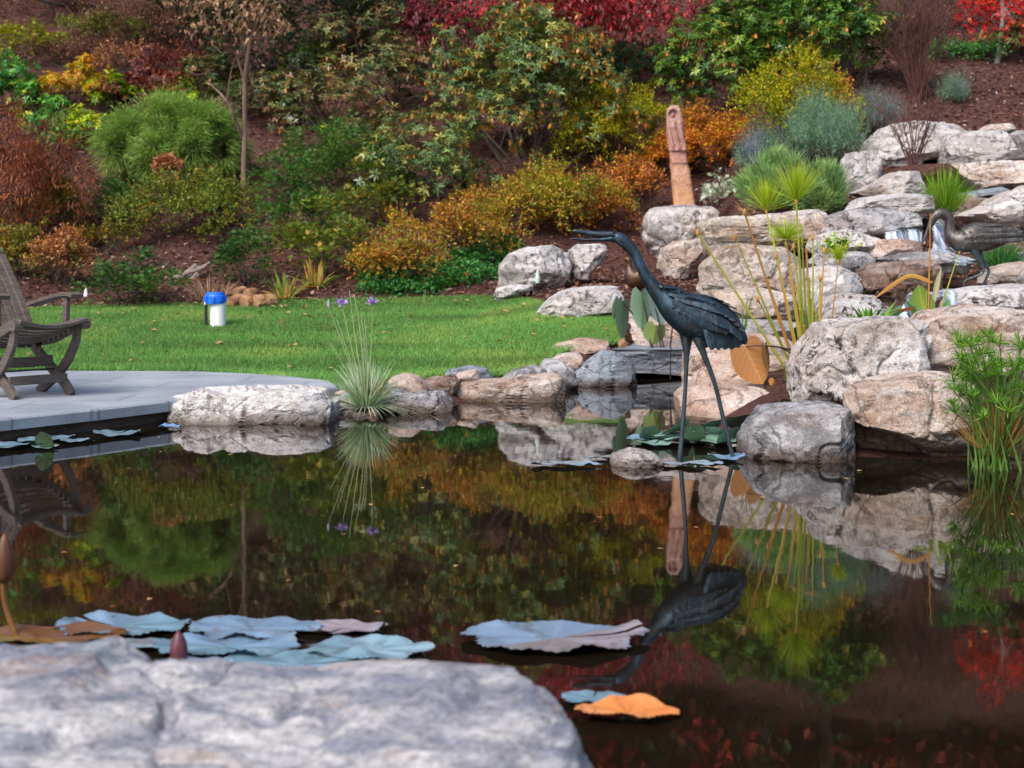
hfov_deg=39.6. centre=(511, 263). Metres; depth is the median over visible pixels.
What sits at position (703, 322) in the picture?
crane statue
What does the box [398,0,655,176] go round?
rhododendron
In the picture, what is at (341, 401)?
cobble
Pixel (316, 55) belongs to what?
rhododendron
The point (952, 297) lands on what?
waterfall
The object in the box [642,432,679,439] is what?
lily pad
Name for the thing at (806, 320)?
papyrus
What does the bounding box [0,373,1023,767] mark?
pond water
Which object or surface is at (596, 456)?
floating debris
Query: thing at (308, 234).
spreading juniper
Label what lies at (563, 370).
boulder
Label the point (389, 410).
cobble
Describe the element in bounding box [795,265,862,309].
boulder
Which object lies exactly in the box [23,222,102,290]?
hydrangea
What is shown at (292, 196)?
spreading yew
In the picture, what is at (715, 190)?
lambs ear
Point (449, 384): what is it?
boulder
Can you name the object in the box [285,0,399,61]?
shrub
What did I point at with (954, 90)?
lavender
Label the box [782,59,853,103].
autumn azalea
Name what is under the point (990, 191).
boulder
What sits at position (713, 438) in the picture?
lily pad
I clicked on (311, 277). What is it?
daylily
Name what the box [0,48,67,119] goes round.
rhododendron
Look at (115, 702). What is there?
boulder
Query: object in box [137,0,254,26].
bare shrub
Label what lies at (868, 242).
boulder
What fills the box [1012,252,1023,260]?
boulder
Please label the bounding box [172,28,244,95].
rhododendron
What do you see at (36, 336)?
garden chair
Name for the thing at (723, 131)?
autumn azalea
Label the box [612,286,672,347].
elephant ear
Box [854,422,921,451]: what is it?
boulder
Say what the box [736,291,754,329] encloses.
reed
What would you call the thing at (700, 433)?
lily pad
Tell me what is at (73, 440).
lily pad
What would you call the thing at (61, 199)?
azalea
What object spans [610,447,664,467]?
boulder
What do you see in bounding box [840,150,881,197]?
boulder
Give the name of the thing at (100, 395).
patio
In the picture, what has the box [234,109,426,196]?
mountain laurel
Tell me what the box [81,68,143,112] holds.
deciduous azalea
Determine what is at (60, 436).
lily pad
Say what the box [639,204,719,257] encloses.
boulder
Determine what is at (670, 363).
bare stalk
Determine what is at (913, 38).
bare barberry
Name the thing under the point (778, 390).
ground
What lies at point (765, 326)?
boulder
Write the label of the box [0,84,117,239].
japanese maple
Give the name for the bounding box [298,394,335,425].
boulder
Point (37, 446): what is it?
lily pad
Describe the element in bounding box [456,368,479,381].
boulder
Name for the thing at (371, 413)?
cobble
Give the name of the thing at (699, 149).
autumn azalea
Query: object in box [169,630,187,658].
lily bud
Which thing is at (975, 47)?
ground juniper
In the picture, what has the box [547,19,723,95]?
cherry laurel
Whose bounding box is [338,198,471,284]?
autumn azalea
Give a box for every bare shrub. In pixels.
[0,0,126,22]
[8,20,131,72]
[72,0,214,47]
[84,31,170,73]
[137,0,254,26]
[140,36,219,81]
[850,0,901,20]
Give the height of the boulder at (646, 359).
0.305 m
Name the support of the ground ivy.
on the ground at (778, 390)
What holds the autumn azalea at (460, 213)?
on the ground at (778, 390)
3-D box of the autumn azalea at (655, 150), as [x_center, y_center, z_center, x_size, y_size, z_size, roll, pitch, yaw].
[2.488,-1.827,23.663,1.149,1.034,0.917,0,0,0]
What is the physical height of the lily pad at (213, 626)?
0.028 m
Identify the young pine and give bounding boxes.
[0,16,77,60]
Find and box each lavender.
[729,113,797,172]
[775,74,871,164]
[930,57,974,101]
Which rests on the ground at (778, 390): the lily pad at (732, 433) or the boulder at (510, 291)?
the boulder at (510, 291)
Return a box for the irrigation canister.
[204,292,226,326]
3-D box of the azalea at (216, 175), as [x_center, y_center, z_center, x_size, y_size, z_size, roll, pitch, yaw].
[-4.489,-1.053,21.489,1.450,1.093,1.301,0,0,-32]
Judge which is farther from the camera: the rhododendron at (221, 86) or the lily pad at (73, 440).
the rhododendron at (221, 86)
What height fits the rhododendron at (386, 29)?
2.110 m
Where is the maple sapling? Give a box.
[949,0,1023,63]
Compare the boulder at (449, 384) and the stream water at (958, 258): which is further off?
the stream water at (958, 258)
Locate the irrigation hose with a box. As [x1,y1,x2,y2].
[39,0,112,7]
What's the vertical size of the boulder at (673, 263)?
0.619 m
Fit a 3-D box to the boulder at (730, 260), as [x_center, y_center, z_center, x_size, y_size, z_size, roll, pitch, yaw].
[2.365,0.130,14.215,0.986,0.678,1.207,0,0,0]
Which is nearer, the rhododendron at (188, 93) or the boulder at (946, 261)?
the boulder at (946, 261)
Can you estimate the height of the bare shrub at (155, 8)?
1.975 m
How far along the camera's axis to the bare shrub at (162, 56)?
27.26 m
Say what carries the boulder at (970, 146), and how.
on the ground at (778, 390)
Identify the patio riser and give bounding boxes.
[0,412,167,441]
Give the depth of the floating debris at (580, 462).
8.44 m
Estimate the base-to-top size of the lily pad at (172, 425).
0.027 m
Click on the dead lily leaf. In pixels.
(38, 634)
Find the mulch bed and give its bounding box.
[882,163,959,191]
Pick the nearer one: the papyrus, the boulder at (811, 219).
the papyrus
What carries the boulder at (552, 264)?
on the ground at (778, 390)
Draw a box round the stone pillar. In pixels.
[666,105,694,204]
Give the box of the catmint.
[848,74,914,135]
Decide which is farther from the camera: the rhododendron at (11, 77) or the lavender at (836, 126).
the rhododendron at (11, 77)
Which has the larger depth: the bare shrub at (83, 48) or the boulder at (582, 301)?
the bare shrub at (83, 48)
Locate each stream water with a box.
[906,290,944,299]
[928,249,976,263]
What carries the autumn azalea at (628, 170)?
on the ground at (778, 390)
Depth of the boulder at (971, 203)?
17.78 m
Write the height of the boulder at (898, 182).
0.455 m
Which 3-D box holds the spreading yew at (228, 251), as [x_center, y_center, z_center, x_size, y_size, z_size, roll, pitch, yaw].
[-3.540,-0.111,18.898,1.099,1.000,0.976,0,0,0]
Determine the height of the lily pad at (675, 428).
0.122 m
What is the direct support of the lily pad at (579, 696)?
on the pond water at (800, 615)
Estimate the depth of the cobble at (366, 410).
11.32 m
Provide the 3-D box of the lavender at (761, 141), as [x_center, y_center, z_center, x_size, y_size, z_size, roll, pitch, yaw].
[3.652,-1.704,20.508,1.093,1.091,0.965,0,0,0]
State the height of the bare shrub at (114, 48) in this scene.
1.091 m
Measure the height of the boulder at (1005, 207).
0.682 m
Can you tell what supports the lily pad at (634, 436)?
on the pond water at (800, 615)
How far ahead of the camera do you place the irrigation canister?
16.14 m
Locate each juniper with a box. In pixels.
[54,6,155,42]
[263,183,403,277]
[324,151,431,225]
[927,32,1013,61]
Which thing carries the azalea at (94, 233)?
on the ground at (778, 390)
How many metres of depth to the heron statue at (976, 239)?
12.53 m
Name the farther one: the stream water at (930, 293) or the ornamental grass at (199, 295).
the ornamental grass at (199, 295)
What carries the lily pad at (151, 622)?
on the pond water at (800, 615)
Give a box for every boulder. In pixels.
[0,636,592,767]
[164,384,339,424]
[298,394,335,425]
[378,390,454,413]
[386,372,428,392]
[422,374,459,394]
[445,365,492,378]
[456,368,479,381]
[457,372,565,401]
[493,284,532,301]
[498,245,571,291]
[502,364,546,376]
[536,285,624,317]
[540,358,578,389]
[552,352,583,371]
[554,337,610,353]
[568,244,607,282]
[575,349,637,386]
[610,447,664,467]
[612,344,682,375]
[628,311,692,343]
[637,339,694,346]
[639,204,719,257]
[656,238,707,279]
[673,379,768,422]
[681,332,792,384]
[696,243,801,295]
[698,209,827,256]
[708,288,799,320]
[736,400,855,462]
[739,318,797,340]
[785,315,932,406]
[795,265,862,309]
[805,229,881,253]
[807,293,888,321]
[808,251,875,271]
[821,208,922,238]
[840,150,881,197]
[842,370,982,456]
[843,193,935,218]
[849,171,927,197]
[854,260,943,309]
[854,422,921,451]
[859,120,966,166]
[866,239,922,258]
[875,252,971,272]
[910,303,1023,404]
[925,195,987,216]
[936,130,1020,164]
[938,283,1023,309]
[951,160,1023,197]
[957,185,1023,233]
[960,187,1009,196]
[976,241,1023,266]
[976,261,1023,284]
[977,123,1016,133]
[1009,130,1023,159]
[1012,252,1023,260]
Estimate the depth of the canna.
11.00 m
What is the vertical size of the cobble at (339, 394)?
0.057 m
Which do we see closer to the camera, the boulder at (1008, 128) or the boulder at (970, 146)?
the boulder at (970, 146)
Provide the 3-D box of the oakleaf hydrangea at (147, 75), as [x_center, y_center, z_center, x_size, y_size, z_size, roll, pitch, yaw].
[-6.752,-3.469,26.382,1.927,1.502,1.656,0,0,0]
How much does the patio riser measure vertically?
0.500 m
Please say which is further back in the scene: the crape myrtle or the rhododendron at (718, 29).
the rhododendron at (718, 29)
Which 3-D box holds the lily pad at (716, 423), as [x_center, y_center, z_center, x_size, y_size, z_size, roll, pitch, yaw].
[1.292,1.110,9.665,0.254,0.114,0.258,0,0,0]
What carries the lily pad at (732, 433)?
on the lily pad at (676, 438)
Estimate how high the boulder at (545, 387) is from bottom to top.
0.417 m
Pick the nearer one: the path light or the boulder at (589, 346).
the boulder at (589, 346)
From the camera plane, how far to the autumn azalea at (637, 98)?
23.79 m
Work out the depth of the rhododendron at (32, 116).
25.25 m
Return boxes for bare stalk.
[670,348,671,379]
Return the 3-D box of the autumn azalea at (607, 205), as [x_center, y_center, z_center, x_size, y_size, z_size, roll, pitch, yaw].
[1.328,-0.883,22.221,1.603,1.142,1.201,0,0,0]
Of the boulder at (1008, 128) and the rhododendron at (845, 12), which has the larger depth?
the rhododendron at (845, 12)
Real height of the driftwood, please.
0.305 m
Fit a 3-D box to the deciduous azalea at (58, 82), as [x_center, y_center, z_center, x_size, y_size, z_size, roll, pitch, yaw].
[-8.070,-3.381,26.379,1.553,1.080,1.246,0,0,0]
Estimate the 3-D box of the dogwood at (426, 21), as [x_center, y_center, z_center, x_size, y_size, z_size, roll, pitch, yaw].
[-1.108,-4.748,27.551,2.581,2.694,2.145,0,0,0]
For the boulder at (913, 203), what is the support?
on the ground at (778, 390)
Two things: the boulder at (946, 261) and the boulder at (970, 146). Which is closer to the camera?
the boulder at (946, 261)
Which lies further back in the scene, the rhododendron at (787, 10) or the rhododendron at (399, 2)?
the rhododendron at (399, 2)
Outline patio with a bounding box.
[0,370,338,430]
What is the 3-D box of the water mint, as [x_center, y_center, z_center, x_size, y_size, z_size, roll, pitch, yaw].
[3.151,-0.184,13.776,0.336,0.268,0.395,0,0,-26]
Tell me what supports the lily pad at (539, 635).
on the pond water at (800, 615)
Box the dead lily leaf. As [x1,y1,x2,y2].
[0,621,129,643]
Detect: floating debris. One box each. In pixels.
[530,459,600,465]
[579,455,610,457]
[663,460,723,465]
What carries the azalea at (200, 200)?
on the ground at (778, 390)
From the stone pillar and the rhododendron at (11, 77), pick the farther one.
the rhododendron at (11, 77)
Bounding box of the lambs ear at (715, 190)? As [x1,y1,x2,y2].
[693,167,737,205]
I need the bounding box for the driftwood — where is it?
[165,262,210,278]
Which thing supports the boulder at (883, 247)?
on the ground at (778, 390)
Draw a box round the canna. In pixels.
[874,213,959,316]
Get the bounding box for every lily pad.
[0,441,32,447]
[17,436,34,441]
[31,444,58,448]
[35,432,53,448]
[36,434,74,439]
[52,610,191,635]
[60,438,89,441]
[93,429,140,435]
[123,638,171,647]
[151,630,299,656]
[158,423,181,427]
[169,655,232,661]
[187,615,322,638]
[223,645,375,667]
[307,634,434,658]
[308,619,388,633]
[460,619,650,652]
[561,690,625,702]
[573,693,679,717]
[626,434,649,439]
[635,438,671,444]
[639,425,658,440]
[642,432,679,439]
[656,420,688,435]
[660,431,720,444]
[684,424,705,442]
[693,420,720,431]
[701,435,735,444]
[704,426,723,434]
[707,453,744,459]
[717,427,739,444]
[726,415,748,427]
[770,399,791,402]
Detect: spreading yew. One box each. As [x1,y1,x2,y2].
[65,244,198,306]
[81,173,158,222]
[206,219,284,287]
[239,149,348,250]
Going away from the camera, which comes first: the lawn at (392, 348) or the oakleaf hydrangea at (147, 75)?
the lawn at (392, 348)
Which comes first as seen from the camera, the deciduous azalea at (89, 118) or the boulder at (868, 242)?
the boulder at (868, 242)
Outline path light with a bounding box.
[535,268,539,282]
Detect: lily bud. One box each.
[0,533,18,636]
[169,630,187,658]
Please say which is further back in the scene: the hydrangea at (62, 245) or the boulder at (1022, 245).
the hydrangea at (62, 245)
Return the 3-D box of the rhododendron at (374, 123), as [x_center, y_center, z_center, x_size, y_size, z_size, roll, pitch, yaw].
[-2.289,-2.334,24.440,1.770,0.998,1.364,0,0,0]
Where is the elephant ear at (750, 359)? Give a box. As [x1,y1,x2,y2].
[730,335,798,385]
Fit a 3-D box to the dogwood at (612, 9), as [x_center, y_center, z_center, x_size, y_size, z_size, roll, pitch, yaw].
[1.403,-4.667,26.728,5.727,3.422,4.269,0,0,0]
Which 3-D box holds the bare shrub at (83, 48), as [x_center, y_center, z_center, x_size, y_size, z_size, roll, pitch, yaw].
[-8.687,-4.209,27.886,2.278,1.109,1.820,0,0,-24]
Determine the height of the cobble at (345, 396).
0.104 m
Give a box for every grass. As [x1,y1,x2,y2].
[174,271,235,302]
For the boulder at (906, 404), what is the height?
0.601 m
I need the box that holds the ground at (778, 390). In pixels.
[0,0,1023,460]
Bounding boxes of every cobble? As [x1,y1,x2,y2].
[333,396,344,402]
[335,390,345,395]
[340,393,349,403]
[340,410,355,416]
[343,404,357,411]
[352,412,368,416]
[358,408,369,413]
[367,409,379,415]
[386,405,397,413]
[391,389,403,393]
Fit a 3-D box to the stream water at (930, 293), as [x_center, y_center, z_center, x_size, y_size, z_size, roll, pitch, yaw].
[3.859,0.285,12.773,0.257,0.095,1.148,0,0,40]
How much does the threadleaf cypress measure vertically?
2.019 m
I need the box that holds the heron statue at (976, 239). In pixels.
[921,208,1023,286]
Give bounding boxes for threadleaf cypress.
[78,79,261,187]
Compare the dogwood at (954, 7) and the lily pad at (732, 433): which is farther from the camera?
the dogwood at (954, 7)
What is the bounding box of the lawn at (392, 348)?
[1,295,615,390]
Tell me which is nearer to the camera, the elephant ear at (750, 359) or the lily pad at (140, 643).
the lily pad at (140, 643)
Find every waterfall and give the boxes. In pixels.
[884,229,921,240]
[900,292,911,317]
[932,220,944,251]
[939,289,957,304]
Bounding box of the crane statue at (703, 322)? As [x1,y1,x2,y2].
[571,229,747,457]
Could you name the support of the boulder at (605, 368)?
on the ground at (778, 390)
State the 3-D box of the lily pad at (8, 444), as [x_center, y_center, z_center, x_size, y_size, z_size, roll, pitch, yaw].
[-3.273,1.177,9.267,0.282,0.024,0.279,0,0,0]
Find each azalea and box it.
[0,216,64,279]
[4,163,94,233]
[34,53,111,107]
[60,103,116,145]
[65,210,146,255]
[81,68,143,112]
[100,165,249,240]
[161,159,258,224]
[193,197,258,244]
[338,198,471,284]
[376,182,528,253]
[460,188,533,253]
[482,173,557,232]
[495,147,639,236]
[507,167,579,220]
[541,73,695,176]
[546,170,643,236]
[586,144,672,215]
[633,123,694,181]
[643,115,722,170]
[654,93,754,177]
[719,35,875,149]
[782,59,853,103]
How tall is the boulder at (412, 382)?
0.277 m
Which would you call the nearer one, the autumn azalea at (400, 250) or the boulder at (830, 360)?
the boulder at (830, 360)
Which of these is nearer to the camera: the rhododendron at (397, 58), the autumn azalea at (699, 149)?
the autumn azalea at (699, 149)
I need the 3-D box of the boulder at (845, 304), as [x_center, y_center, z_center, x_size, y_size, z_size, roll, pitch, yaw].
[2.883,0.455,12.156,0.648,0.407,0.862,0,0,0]
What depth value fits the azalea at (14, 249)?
19.10 m
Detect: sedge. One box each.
[900,163,987,211]
[933,322,1023,472]
[964,242,1023,267]
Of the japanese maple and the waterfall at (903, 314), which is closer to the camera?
the waterfall at (903, 314)
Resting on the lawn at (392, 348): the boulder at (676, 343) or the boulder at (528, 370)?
the boulder at (528, 370)
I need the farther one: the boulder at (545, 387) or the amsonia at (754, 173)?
the amsonia at (754, 173)
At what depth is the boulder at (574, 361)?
14.08 m
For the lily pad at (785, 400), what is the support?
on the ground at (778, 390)
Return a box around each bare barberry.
[859,82,957,165]
[861,0,985,104]
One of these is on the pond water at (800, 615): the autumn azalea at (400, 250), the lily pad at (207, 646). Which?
the lily pad at (207, 646)
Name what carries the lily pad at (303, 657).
on the pond water at (800, 615)
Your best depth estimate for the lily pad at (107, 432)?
9.94 m
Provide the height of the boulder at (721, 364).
0.587 m
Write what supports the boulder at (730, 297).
on the ground at (778, 390)
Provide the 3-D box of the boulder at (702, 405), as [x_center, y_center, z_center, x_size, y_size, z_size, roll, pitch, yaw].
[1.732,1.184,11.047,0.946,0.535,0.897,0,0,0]
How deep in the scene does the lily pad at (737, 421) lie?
9.64 m
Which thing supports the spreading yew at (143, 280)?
on the ground at (778, 390)
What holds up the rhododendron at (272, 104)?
on the ground at (778, 390)
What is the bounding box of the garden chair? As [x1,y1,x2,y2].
[0,249,90,399]
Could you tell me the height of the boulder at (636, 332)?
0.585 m
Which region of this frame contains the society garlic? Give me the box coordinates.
[327,291,430,419]
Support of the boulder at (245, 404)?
on the ground at (778, 390)
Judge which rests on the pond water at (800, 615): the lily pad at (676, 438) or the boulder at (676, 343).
the lily pad at (676, 438)
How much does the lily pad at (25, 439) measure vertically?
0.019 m
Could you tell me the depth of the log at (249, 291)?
18.26 m
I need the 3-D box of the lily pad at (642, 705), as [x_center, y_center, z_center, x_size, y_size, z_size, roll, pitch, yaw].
[0.301,1.175,3.764,0.285,0.028,0.174,0,0,0]
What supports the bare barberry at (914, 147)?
on the mulch bed
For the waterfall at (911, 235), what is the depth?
15.26 m
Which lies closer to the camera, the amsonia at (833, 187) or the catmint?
the amsonia at (833, 187)
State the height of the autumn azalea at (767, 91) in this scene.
1.819 m
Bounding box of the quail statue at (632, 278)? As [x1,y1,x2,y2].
[624,254,644,291]
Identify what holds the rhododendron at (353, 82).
on the ground at (778, 390)
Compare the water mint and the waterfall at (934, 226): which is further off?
the waterfall at (934, 226)
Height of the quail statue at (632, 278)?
0.575 m
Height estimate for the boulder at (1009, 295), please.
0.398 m
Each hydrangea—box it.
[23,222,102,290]
[90,40,195,109]
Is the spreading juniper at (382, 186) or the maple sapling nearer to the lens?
the spreading juniper at (382, 186)
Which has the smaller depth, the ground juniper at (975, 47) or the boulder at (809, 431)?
the boulder at (809, 431)
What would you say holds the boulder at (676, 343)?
on the ground at (778, 390)
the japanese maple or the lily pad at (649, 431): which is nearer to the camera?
the lily pad at (649, 431)
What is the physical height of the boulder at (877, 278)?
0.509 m
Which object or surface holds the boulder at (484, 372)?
on the ground at (778, 390)
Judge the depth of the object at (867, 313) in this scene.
10.88 m
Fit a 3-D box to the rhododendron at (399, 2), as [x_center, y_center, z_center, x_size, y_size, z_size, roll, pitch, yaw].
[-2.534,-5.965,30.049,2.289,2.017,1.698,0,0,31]
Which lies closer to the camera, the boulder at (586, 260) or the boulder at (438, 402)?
the boulder at (438, 402)
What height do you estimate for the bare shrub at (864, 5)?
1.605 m
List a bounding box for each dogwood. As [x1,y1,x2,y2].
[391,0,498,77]
[436,0,731,98]
[891,0,1013,29]
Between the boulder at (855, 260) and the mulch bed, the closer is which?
the boulder at (855, 260)
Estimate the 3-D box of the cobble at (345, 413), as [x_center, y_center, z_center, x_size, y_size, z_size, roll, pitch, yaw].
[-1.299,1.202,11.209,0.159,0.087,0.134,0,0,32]
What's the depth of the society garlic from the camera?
11.29 m
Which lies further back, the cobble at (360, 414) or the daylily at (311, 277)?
the daylily at (311, 277)
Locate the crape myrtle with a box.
[162,0,289,211]
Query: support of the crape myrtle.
on the ground at (778, 390)
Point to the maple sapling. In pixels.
(1003, 7)
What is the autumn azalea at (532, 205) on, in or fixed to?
on the ground at (778, 390)
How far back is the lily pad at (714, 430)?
9.54 m
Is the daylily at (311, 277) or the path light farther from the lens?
the daylily at (311, 277)
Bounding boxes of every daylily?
[257,269,323,302]
[288,257,348,288]
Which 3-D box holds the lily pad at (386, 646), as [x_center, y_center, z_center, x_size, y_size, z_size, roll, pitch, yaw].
[-0.438,1.181,4.385,0.404,0.021,0.253,0,0,0]
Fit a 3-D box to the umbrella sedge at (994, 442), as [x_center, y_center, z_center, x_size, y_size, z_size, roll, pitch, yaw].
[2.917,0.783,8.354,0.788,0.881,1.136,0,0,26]
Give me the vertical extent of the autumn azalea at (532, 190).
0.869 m
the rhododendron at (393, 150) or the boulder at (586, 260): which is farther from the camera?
the rhododendron at (393, 150)
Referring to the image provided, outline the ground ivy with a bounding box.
[352,231,524,297]
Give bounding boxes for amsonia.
[727,139,849,213]
[785,156,850,212]
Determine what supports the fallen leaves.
on the ground at (778, 390)
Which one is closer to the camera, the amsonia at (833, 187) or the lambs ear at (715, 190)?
the amsonia at (833, 187)
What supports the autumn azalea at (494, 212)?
on the ground at (778, 390)
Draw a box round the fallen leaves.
[0,0,1023,376]
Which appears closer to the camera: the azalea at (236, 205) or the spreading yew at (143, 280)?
the spreading yew at (143, 280)
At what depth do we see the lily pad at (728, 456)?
8.70 m
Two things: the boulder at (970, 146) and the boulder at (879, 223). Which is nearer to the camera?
the boulder at (879, 223)
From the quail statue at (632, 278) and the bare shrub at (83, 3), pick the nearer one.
the quail statue at (632, 278)
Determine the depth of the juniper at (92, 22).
28.61 m
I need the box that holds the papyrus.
[675,160,851,367]
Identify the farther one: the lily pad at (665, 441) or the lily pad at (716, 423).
the lily pad at (716, 423)
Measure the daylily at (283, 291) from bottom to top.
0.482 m
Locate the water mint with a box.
[814,231,862,257]
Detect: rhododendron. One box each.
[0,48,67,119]
[16,94,79,136]
[137,71,202,109]
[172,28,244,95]
[197,69,296,118]
[260,66,327,131]
[266,27,348,83]
[271,43,408,145]
[300,0,433,72]
[327,97,428,152]
[337,100,509,201]
[352,0,454,22]
[354,37,454,109]
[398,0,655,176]
[642,0,811,122]
[727,0,864,69]
[788,0,916,93]
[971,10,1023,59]
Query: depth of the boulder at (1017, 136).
19.40 m
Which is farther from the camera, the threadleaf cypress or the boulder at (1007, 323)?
the threadleaf cypress
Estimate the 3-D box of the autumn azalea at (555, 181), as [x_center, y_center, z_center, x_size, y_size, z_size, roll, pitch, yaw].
[0.840,-1.080,22.212,2.332,1.529,2.112,0,0,0]
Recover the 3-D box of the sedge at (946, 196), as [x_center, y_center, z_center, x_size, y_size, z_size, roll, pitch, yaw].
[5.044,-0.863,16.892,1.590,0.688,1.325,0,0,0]
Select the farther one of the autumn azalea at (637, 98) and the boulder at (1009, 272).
the autumn azalea at (637, 98)
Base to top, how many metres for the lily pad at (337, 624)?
0.026 m
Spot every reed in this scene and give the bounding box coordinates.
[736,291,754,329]
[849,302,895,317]
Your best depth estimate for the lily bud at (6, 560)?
4.55 m
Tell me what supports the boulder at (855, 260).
on the ground at (778, 390)
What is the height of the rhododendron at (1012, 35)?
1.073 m
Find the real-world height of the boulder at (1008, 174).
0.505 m
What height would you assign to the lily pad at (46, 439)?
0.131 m
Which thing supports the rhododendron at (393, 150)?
on the ground at (778, 390)
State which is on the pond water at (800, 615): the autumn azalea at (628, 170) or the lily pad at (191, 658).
the lily pad at (191, 658)
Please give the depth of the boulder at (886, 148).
20.02 m

